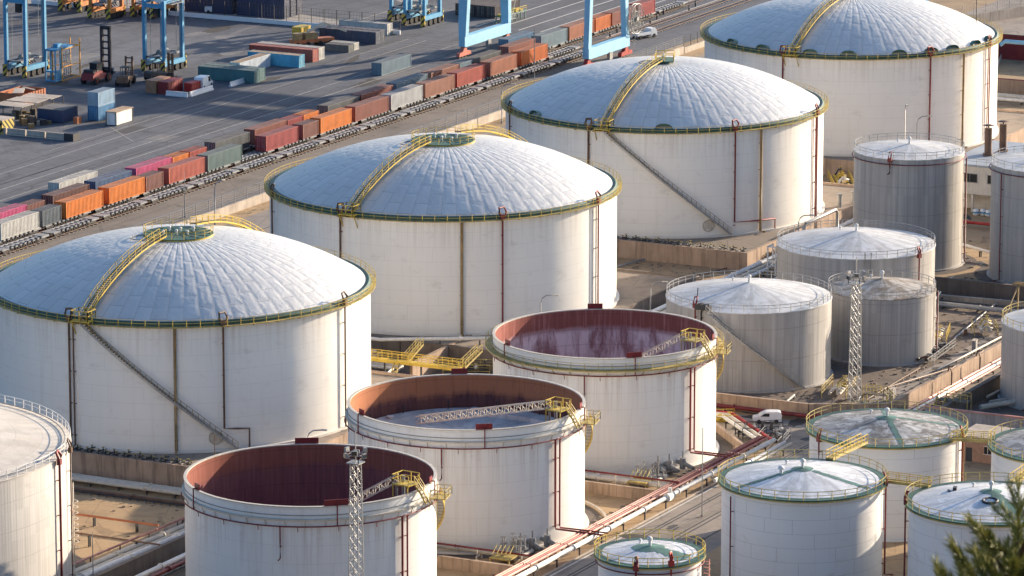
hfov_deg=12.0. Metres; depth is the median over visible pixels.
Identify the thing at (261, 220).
road
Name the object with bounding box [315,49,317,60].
door
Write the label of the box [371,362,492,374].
bund floor
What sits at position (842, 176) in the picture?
valve manifold
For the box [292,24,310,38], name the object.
yellow cabin
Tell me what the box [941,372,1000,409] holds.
bund wall
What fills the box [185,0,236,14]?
shipping container
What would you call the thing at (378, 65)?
door
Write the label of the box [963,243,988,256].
pipeline
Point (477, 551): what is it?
pipeline
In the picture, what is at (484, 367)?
valve manifold
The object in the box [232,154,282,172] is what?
flat wagon
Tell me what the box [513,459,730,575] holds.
bund wall
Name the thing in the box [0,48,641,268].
rail yard
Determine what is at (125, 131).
asphalt patch
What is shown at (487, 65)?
door
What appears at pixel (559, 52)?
flat wagon
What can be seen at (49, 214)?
shipping container
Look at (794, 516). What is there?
cone roof tank
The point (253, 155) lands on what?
flat wagon
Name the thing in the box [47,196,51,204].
door
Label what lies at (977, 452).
brick hut
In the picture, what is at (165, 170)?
door
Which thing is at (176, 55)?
asphalt patch
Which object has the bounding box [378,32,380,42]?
door
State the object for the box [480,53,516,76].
shipping container
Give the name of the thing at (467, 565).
bund wall
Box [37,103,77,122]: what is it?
shipping container
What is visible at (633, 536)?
asphalt patch
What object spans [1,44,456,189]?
painted line
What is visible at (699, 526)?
tyre track
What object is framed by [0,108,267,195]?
tyre track
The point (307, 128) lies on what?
shipping container
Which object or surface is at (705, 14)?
railway track
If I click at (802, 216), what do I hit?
street lamp
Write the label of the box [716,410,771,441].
pipeline
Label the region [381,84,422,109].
shipping container
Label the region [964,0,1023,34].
road
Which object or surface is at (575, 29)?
shipping container
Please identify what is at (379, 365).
pipeline
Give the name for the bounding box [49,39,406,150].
painted line
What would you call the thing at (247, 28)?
asphalt patch
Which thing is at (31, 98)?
open shed
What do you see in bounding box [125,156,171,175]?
shipping container
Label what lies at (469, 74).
shipping container
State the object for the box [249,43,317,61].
shipping container
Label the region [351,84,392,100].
shipping container
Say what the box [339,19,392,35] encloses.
shipping container
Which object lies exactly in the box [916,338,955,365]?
valve manifold
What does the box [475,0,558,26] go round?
painted line
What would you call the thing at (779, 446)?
pipeline
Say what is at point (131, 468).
terrace
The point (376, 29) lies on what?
shipping container
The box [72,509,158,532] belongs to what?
pipeline
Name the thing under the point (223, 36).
asphalt patch
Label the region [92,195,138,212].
flat wagon
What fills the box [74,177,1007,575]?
rubble
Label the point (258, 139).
door
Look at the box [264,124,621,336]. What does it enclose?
domed storage tank
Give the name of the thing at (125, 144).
tyre track
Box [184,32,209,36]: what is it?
asphalt patch
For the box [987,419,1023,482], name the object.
cone roof tank
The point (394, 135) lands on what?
tyre track
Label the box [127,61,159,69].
asphalt patch
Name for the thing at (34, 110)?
pallet stack
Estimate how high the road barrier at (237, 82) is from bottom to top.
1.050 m
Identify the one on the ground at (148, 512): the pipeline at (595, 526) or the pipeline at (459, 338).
the pipeline at (595, 526)
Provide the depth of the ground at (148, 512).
698.41 m
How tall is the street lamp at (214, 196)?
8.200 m
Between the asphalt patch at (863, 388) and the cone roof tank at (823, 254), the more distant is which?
the cone roof tank at (823, 254)
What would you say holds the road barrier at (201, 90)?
on the container yard at (75, 26)
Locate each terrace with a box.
[71,370,416,487]
[371,268,695,369]
[617,182,853,269]
[823,109,1023,177]
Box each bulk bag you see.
[973,208,978,215]
[980,209,985,215]
[985,210,989,216]
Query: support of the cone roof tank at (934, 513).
on the ground at (148, 512)
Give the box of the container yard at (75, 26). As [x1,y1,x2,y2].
[0,1,497,207]
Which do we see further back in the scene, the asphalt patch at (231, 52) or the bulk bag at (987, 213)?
the asphalt patch at (231, 52)
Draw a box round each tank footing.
[73,553,86,567]
[437,505,600,558]
[585,433,732,478]
[935,254,976,274]
[974,266,1005,283]
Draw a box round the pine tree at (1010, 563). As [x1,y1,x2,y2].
[927,474,1023,575]
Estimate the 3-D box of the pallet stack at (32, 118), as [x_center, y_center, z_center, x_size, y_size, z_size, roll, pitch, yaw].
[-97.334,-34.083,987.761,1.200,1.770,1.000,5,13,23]
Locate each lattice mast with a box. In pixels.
[343,431,367,575]
[847,257,865,402]
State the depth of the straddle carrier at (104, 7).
1117.89 m
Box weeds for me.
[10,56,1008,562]
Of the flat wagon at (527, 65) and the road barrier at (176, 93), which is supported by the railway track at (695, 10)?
the flat wagon at (527, 65)
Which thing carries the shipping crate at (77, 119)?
on the container yard at (75, 26)
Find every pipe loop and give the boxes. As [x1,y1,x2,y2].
[947,365,955,387]
[976,350,983,371]
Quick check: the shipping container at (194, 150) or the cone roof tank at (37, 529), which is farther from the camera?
the shipping container at (194, 150)
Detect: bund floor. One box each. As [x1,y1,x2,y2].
[101,521,185,575]
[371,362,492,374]
[718,293,1023,402]
[968,394,1023,416]
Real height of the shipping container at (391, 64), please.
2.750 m
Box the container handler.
[80,25,116,84]
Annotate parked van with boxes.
[194,75,212,87]
[204,6,211,12]
[752,409,781,423]
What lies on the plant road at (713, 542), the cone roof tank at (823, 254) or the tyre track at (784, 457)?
the tyre track at (784, 457)
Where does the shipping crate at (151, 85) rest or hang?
on the container yard at (75, 26)
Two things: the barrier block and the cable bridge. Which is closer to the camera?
the cable bridge
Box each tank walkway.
[826,433,867,459]
[886,471,931,487]
[951,430,993,442]
[1010,464,1023,482]
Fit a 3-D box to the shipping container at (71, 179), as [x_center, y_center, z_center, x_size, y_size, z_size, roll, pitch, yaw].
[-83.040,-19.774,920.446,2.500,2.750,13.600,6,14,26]
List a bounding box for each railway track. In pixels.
[0,0,730,245]
[0,0,753,256]
[242,0,703,154]
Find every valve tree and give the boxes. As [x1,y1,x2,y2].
[489,533,533,563]
[627,460,667,487]
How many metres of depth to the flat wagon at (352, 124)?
977.51 m
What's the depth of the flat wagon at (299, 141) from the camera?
963.25 m
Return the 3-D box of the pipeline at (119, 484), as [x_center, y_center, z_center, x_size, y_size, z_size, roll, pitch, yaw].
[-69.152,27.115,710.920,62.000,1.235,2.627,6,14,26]
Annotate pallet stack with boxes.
[12,110,18,119]
[19,114,25,123]
[21,118,26,124]
[28,123,33,128]
[29,115,35,124]
[30,108,36,116]
[40,119,46,125]
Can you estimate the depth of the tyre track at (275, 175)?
927.49 m
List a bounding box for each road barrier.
[166,90,187,97]
[189,85,213,96]
[229,78,244,86]
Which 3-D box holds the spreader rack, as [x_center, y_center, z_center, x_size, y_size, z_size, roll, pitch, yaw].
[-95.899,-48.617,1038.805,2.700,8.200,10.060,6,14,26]
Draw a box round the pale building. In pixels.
[963,120,1023,211]
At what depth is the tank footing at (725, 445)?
727.23 m
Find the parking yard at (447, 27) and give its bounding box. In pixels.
[361,0,770,55]
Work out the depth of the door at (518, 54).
1048.67 m
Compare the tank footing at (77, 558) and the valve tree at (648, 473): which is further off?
the valve tree at (648, 473)
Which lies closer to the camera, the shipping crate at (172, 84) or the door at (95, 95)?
the door at (95, 95)
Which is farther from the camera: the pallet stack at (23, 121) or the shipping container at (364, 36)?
the shipping container at (364, 36)
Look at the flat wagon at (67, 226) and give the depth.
883.71 m
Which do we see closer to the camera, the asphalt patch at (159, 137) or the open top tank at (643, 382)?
the open top tank at (643, 382)
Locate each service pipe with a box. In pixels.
[617,258,644,266]
[696,267,726,277]
[834,367,951,402]
[861,368,920,402]
[937,336,1000,371]
[947,320,1001,325]
[954,302,997,340]
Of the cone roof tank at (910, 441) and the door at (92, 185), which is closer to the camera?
the cone roof tank at (910, 441)
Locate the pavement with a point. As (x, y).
(301, 18)
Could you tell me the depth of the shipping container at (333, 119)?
976.55 m
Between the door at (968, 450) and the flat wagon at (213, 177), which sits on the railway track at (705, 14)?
the flat wagon at (213, 177)
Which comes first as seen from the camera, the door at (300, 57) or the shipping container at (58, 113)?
the shipping container at (58, 113)
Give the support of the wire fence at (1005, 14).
on the road at (1013, 26)
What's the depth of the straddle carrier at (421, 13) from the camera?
1108.73 m
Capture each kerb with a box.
[542,451,772,575]
[579,500,606,541]
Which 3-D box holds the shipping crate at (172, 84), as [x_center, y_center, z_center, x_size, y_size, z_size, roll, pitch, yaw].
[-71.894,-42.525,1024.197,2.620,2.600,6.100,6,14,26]
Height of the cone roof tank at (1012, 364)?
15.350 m
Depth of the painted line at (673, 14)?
1125.54 m
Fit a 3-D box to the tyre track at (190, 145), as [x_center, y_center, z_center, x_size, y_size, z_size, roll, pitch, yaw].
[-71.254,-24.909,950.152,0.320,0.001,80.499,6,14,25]
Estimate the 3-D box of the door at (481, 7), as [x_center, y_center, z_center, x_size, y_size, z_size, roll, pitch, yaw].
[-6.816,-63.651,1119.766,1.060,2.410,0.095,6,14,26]
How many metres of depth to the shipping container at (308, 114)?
979.33 m
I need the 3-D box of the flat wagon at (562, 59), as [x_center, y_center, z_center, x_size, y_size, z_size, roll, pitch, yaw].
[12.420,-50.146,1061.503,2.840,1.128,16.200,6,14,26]
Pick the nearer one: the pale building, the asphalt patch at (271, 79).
the pale building
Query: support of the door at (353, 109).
in the shipping container at (369, 107)
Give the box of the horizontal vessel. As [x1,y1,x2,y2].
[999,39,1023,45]
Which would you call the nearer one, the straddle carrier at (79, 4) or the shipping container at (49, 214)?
the shipping container at (49, 214)
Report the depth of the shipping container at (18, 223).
875.12 m
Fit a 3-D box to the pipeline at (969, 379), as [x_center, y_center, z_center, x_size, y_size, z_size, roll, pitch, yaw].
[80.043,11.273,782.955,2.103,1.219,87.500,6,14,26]
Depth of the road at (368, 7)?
1134.10 m
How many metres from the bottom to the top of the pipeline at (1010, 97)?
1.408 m
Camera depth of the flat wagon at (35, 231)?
875.30 m
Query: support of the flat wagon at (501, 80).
on the railway track at (705, 14)
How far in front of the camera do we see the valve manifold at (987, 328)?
802.37 m
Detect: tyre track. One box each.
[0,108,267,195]
[1,98,223,169]
[1,107,241,184]
[2,148,118,183]
[39,127,244,196]
[74,100,306,173]
[122,57,618,228]
[133,57,619,226]
[164,106,500,223]
[171,108,502,223]
[567,340,999,575]
[573,360,964,575]
[670,511,720,538]
[676,514,720,539]
[696,371,1000,543]
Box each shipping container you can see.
[0,203,26,218]
[0,210,38,240]
[19,199,44,210]
[31,204,60,226]
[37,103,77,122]
[41,183,88,204]
[48,170,97,191]
[54,189,102,218]
[84,169,131,189]
[87,87,114,106]
[88,102,114,120]
[98,176,144,203]
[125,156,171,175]
[136,170,163,191]
[158,156,204,183]
[165,151,188,162]
[179,146,206,156]
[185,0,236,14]
[197,144,241,170]
[198,65,259,83]
[204,0,236,2]
[204,62,264,80]
[204,131,249,150]
[230,53,270,67]
[237,0,289,6]
[237,3,289,18]
[244,118,286,144]
[248,50,304,67]
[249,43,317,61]
[255,125,297,151]
[258,41,324,59]
[280,114,302,124]
[290,4,295,16]
[292,119,318,138]
[293,109,318,119]
[296,2,302,14]
[310,107,351,133]
[317,95,359,113]
[319,26,380,43]
[325,24,384,41]
[325,42,353,52]
[330,40,358,49]
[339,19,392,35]
[345,95,388,121]
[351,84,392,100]
[371,53,410,75]
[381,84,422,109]
[386,73,427,89]
[415,73,454,97]
[421,63,458,78]
[447,63,484,87]
[451,59,472,67]
[455,0,476,14]
[463,49,500,63]
[470,0,489,16]
[475,0,499,17]
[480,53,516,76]
[485,0,519,18]
[498,31,533,45]
[498,37,535,54]
[511,43,547,65]
[531,27,566,46]
[560,19,593,39]
[592,13,610,31]
[603,5,635,25]
[629,0,654,16]
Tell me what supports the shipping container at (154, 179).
on the flat wagon at (165, 186)
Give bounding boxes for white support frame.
[767,244,776,275]
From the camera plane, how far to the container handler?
1036.65 m
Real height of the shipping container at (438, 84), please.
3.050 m
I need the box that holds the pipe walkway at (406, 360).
[371,337,482,375]
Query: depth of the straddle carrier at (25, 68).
1042.33 m
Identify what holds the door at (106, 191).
in the shipping container at (122, 189)
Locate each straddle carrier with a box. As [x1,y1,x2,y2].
[2,0,48,77]
[58,0,100,12]
[87,0,125,19]
[130,0,176,18]
[141,0,186,71]
[388,0,429,20]
[402,0,443,26]
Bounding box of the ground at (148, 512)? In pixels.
[72,0,1023,575]
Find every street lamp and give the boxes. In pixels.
[214,179,224,224]
[307,429,326,437]
[501,84,515,122]
[540,294,558,312]
[650,281,667,310]
[798,214,814,230]
[904,104,908,138]
[916,115,931,139]
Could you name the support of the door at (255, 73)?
in the shipping container at (225, 73)
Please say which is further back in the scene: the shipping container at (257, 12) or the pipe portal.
the shipping container at (257, 12)
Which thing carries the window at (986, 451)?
in the brick hut
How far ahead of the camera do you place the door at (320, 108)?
985.86 m
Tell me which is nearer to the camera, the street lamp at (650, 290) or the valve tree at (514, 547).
the valve tree at (514, 547)
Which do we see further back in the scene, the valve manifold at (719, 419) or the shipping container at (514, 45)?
the shipping container at (514, 45)
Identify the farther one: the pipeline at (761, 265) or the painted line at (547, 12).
the painted line at (547, 12)
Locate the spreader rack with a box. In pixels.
[45,37,80,81]
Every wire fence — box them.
[31,0,400,34]
[129,36,683,227]
[684,32,704,53]
[950,0,1023,22]
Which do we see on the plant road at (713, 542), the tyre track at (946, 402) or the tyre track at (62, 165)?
the tyre track at (946, 402)
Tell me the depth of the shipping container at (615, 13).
1102.80 m
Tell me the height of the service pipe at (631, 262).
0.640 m
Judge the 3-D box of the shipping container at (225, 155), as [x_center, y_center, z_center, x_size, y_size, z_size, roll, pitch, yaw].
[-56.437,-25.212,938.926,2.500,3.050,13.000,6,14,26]
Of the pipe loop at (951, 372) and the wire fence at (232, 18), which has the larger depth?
the wire fence at (232, 18)
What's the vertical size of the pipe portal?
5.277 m
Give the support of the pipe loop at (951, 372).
attached to the bund wall at (937, 383)
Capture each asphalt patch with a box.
[0,81,17,89]
[11,82,37,86]
[29,101,58,107]
[49,60,89,67]
[50,80,68,85]
[60,84,79,86]
[61,117,87,127]
[63,53,99,62]
[85,119,105,123]
[115,126,145,133]
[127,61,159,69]
[146,134,179,140]
[170,52,190,58]
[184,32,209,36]
[201,25,232,32]
[213,35,235,38]
[219,49,242,55]
[232,23,264,33]
[258,76,282,82]
[345,55,359,64]
[354,78,383,87]
[372,69,422,79]
[417,54,442,59]
[618,533,656,538]
[666,525,678,531]
[693,537,705,544]
[742,415,752,418]
[788,418,807,426]
[847,387,877,390]
[932,366,950,370]
[972,336,998,341]
[977,261,986,266]
[977,342,996,346]
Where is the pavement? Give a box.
[0,0,418,25]
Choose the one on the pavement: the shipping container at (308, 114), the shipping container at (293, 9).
the shipping container at (293, 9)
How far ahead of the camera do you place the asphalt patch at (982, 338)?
799.24 m
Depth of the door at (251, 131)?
959.74 m
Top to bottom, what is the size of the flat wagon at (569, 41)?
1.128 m
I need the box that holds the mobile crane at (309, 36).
[289,22,346,45]
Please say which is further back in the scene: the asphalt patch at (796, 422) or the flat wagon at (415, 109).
the flat wagon at (415, 109)
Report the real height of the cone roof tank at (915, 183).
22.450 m
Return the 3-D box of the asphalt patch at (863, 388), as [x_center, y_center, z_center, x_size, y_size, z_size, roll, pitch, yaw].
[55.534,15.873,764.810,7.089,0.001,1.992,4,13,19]
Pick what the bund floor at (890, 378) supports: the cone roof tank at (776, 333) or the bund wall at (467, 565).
the cone roof tank at (776, 333)
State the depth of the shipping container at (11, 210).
883.89 m
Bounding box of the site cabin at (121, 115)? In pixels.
[105,106,132,125]
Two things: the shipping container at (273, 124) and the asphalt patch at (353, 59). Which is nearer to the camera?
the shipping container at (273, 124)
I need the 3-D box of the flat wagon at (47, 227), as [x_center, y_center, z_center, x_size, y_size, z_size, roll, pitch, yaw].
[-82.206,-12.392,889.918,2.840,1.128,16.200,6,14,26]
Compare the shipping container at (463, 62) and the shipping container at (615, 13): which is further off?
the shipping container at (615, 13)
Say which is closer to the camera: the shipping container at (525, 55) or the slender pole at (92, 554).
the slender pole at (92, 554)
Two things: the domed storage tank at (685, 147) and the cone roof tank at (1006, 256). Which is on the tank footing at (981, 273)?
the cone roof tank at (1006, 256)
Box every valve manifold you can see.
[442,358,492,373]
[716,409,734,422]
[734,419,790,440]
[757,425,790,445]
[821,374,856,398]
[827,166,853,184]
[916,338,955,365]
[935,324,949,341]
[971,315,998,336]
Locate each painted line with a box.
[0,45,482,200]
[1,40,426,173]
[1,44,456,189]
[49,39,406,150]
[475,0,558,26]
[511,0,584,23]
[520,0,611,29]
[541,0,637,31]
[550,455,772,575]
[586,456,806,575]
[608,0,716,36]
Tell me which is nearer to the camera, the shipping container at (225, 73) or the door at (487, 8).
the shipping container at (225, 73)
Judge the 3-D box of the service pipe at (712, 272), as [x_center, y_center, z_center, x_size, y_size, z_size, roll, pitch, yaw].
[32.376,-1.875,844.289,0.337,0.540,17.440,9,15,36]
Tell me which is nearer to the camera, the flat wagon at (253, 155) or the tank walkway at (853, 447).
the tank walkway at (853, 447)
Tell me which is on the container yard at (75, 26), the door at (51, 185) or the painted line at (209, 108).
the painted line at (209, 108)
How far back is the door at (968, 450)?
720.21 m
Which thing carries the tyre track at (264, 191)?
on the rail yard at (207, 192)
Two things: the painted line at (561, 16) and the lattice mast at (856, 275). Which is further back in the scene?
the painted line at (561, 16)
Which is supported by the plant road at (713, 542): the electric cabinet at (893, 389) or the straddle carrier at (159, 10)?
the electric cabinet at (893, 389)
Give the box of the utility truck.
[631,27,656,39]
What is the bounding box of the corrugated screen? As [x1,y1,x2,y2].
[924,405,1023,427]
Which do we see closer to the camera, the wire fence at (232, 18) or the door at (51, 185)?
the door at (51, 185)
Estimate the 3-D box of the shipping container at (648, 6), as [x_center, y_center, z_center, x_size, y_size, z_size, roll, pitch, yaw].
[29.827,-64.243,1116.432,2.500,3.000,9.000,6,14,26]
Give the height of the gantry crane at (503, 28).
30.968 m
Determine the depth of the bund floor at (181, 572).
664.22 m
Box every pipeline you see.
[72,473,182,498]
[72,487,184,507]
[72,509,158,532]
[73,517,184,575]
[75,532,160,546]
[135,277,776,575]
[371,336,489,358]
[371,361,403,372]
[436,542,547,561]
[495,435,775,575]
[585,469,687,488]
[649,218,852,312]
[713,441,791,481]
[716,403,822,417]
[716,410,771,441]
[908,357,1000,410]
[936,301,1016,312]
[963,220,989,225]
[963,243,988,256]
[997,93,1023,104]
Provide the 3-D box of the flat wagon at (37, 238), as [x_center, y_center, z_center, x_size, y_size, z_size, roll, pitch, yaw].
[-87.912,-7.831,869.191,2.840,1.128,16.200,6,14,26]
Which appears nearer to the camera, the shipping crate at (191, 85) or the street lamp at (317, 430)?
the street lamp at (317, 430)
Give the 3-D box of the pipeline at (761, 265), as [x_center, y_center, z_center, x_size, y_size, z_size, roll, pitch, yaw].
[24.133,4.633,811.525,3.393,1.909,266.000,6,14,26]
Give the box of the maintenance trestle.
[495,5,526,23]
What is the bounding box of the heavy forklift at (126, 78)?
[115,56,135,85]
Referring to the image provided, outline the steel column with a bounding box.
[837,193,842,207]
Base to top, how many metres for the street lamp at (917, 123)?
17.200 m
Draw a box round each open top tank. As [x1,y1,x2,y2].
[180,437,451,575]
[344,368,608,554]
[485,303,739,474]
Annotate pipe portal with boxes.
[802,208,838,229]
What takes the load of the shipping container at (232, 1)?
on the shipping container at (198, 7)
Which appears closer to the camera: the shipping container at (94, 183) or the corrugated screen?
the corrugated screen
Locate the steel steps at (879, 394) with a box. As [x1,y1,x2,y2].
[862,384,902,408]
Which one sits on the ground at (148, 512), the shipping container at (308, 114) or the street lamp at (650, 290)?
the street lamp at (650, 290)
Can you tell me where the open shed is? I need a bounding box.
[0,93,63,114]
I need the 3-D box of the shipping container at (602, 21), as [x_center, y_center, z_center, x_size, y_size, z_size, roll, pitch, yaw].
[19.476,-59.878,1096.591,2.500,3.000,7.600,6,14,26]
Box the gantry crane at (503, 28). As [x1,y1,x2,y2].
[456,0,643,65]
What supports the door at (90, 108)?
in the shipping container at (96, 113)
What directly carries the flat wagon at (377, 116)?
on the railway track at (695, 10)
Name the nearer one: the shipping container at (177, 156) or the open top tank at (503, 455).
the open top tank at (503, 455)
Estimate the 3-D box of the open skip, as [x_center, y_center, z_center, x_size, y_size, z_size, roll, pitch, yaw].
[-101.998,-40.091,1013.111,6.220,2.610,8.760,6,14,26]
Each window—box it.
[964,173,977,182]
[983,446,990,454]
[987,175,990,184]
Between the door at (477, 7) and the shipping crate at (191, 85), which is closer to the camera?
the shipping crate at (191, 85)
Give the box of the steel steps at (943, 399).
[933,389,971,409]
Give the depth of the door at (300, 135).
965.38 m
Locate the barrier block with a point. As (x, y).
(6, 121)
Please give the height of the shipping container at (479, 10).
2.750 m
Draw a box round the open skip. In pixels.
[0,86,45,102]
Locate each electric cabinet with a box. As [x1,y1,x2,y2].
[888,387,895,401]
[972,338,977,352]
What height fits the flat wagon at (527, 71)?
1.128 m
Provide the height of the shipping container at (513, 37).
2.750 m
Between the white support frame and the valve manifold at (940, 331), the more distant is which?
the white support frame
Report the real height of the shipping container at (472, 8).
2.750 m
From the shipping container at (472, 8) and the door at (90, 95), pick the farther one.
the shipping container at (472, 8)
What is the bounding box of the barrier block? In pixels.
[0,116,14,133]
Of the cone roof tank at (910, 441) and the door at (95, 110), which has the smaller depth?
the cone roof tank at (910, 441)
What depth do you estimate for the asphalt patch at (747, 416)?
746.65 m
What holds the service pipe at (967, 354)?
on the bund floor at (890, 378)
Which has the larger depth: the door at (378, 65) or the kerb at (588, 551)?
the door at (378, 65)
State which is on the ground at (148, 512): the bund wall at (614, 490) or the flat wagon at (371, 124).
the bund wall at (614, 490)
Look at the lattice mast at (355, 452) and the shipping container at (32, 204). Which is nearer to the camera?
the lattice mast at (355, 452)
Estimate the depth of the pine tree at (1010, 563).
41.49 m
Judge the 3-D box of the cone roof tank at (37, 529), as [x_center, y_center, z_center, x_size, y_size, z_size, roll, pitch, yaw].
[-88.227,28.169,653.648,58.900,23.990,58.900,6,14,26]
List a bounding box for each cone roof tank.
[0,394,78,575]
[594,529,709,575]
[666,270,832,392]
[717,449,892,575]
[776,220,935,318]
[805,400,967,541]
[827,269,944,366]
[852,132,970,271]
[903,472,1023,575]
[986,145,1023,283]
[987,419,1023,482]
[997,301,1023,410]
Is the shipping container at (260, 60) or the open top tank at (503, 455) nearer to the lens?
the open top tank at (503, 455)
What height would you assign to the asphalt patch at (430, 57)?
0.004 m
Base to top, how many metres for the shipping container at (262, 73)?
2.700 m
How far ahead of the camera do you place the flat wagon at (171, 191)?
913.16 m
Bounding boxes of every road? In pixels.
[224,13,963,232]
[303,0,401,19]
[547,332,1001,575]
[716,414,807,448]
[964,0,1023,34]
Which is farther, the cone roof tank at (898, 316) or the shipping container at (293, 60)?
the shipping container at (293, 60)
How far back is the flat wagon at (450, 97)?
1016.60 m
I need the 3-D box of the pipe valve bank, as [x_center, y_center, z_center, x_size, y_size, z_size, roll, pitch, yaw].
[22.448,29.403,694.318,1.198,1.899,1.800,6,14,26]
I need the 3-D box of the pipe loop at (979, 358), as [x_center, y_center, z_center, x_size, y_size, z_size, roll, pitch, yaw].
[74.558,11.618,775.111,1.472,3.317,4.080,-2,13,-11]
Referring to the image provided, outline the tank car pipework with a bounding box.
[979,389,1014,409]
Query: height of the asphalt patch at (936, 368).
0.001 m
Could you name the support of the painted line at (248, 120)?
on the container yard at (75, 26)
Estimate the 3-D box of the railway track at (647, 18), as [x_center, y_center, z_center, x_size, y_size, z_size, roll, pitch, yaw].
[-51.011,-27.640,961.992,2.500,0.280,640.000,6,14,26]
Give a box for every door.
[39,212,41,225]
[42,196,46,204]
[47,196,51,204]
[49,183,53,191]
[54,183,58,189]
[61,203,65,217]
[88,93,92,104]
[88,107,92,118]
[90,182,94,189]
[93,93,97,105]
[93,107,97,119]
[104,189,108,202]
[110,114,114,124]
[164,169,167,182]
[203,156,206,169]
[205,142,209,150]
[210,143,214,149]
[250,130,253,143]
[254,71,256,82]
[256,136,260,149]
[261,137,265,150]
[262,68,264,79]
[293,5,295,15]
[298,125,302,137]
[299,56,301,66]
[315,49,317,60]
[318,106,322,113]
[321,47,323,57]
[350,107,354,120]
[372,63,376,74]
[377,64,380,74]
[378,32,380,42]
[456,4,458,13]
[470,5,473,15]
[476,6,479,15]
[480,6,483,16]
[485,63,489,75]
[486,7,489,16]
[490,7,493,17]
[517,53,520,64]
[966,447,971,461]
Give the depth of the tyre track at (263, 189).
916.11 m
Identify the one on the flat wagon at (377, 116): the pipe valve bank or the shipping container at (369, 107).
the shipping container at (369, 107)
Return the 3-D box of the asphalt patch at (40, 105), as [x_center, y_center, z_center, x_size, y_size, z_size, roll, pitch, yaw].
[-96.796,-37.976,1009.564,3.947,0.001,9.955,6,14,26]
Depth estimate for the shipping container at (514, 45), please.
1059.60 m
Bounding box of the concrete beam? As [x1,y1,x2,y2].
[2,127,79,141]
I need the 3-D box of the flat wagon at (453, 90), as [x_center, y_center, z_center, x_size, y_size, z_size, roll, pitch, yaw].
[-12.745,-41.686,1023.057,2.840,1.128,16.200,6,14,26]
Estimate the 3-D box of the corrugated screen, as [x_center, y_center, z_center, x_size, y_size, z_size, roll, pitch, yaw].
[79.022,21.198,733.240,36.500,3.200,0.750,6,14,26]
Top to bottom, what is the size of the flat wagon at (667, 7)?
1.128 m
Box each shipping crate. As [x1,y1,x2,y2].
[73,116,81,123]
[145,76,170,93]
[158,77,182,94]
[184,80,200,91]
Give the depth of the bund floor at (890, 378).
778.47 m
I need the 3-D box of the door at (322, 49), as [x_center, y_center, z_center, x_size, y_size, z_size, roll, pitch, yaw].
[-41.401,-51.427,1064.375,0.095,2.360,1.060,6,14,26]
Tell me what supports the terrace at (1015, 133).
on the ground at (148, 512)
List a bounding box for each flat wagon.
[0,227,40,244]
[0,233,48,253]
[39,211,90,229]
[42,216,98,236]
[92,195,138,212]
[92,200,146,219]
[140,180,185,196]
[140,184,193,203]
[186,169,238,187]
[187,164,230,181]
[232,149,273,165]
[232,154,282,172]
[276,135,316,151]
[276,140,325,157]
[318,121,357,136]
[318,126,366,142]
[359,108,397,123]
[359,112,406,128]
[399,95,435,109]
[399,99,444,115]
[437,82,473,96]
[438,86,482,102]
[474,70,509,84]
[476,74,519,89]
[510,58,545,71]
[512,62,554,77]
[546,46,579,60]
[548,50,582,64]
[558,36,583,46]
[592,24,620,35]
[629,12,655,23]
[655,1,686,13]
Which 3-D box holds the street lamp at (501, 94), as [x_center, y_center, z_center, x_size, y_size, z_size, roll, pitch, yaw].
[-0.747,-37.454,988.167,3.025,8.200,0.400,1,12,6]
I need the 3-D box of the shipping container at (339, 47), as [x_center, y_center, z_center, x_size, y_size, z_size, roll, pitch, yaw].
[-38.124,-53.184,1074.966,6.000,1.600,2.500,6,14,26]
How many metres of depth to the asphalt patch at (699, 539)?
676.49 m
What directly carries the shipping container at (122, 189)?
on the flat wagon at (105, 206)
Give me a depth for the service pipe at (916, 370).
768.94 m
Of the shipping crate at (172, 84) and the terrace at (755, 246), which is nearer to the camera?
the terrace at (755, 246)
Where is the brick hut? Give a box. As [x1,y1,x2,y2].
[964,424,1014,463]
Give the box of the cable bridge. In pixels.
[1006,282,1023,313]
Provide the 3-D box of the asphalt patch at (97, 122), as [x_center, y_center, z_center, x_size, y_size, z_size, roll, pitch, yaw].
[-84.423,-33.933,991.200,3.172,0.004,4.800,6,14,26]
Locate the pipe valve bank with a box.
[663,487,675,501]
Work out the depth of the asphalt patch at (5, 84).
1033.39 m
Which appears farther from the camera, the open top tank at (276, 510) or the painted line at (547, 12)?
the painted line at (547, 12)
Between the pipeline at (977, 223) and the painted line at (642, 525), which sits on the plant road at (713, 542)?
the painted line at (642, 525)
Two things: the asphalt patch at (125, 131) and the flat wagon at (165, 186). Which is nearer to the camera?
the flat wagon at (165, 186)
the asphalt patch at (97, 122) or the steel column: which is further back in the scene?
the asphalt patch at (97, 122)
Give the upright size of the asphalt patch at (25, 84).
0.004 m
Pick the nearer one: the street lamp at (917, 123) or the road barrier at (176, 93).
the street lamp at (917, 123)
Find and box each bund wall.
[94,534,184,575]
[410,335,471,375]
[437,555,512,575]
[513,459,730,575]
[585,480,655,501]
[716,341,1000,418]
[716,422,747,452]
[934,276,1023,300]
[936,294,1023,306]
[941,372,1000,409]
[997,78,1023,94]
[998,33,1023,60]
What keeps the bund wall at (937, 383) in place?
on the ground at (148, 512)
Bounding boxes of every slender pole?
[92,532,93,575]
[184,175,185,217]
[533,28,534,82]
[701,428,702,516]
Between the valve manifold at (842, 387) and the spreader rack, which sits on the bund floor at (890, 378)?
the valve manifold at (842, 387)
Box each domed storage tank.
[0,214,375,453]
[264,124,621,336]
[501,50,828,238]
[700,0,1002,156]
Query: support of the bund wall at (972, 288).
on the ground at (148, 512)
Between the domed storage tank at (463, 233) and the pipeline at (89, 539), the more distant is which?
the domed storage tank at (463, 233)

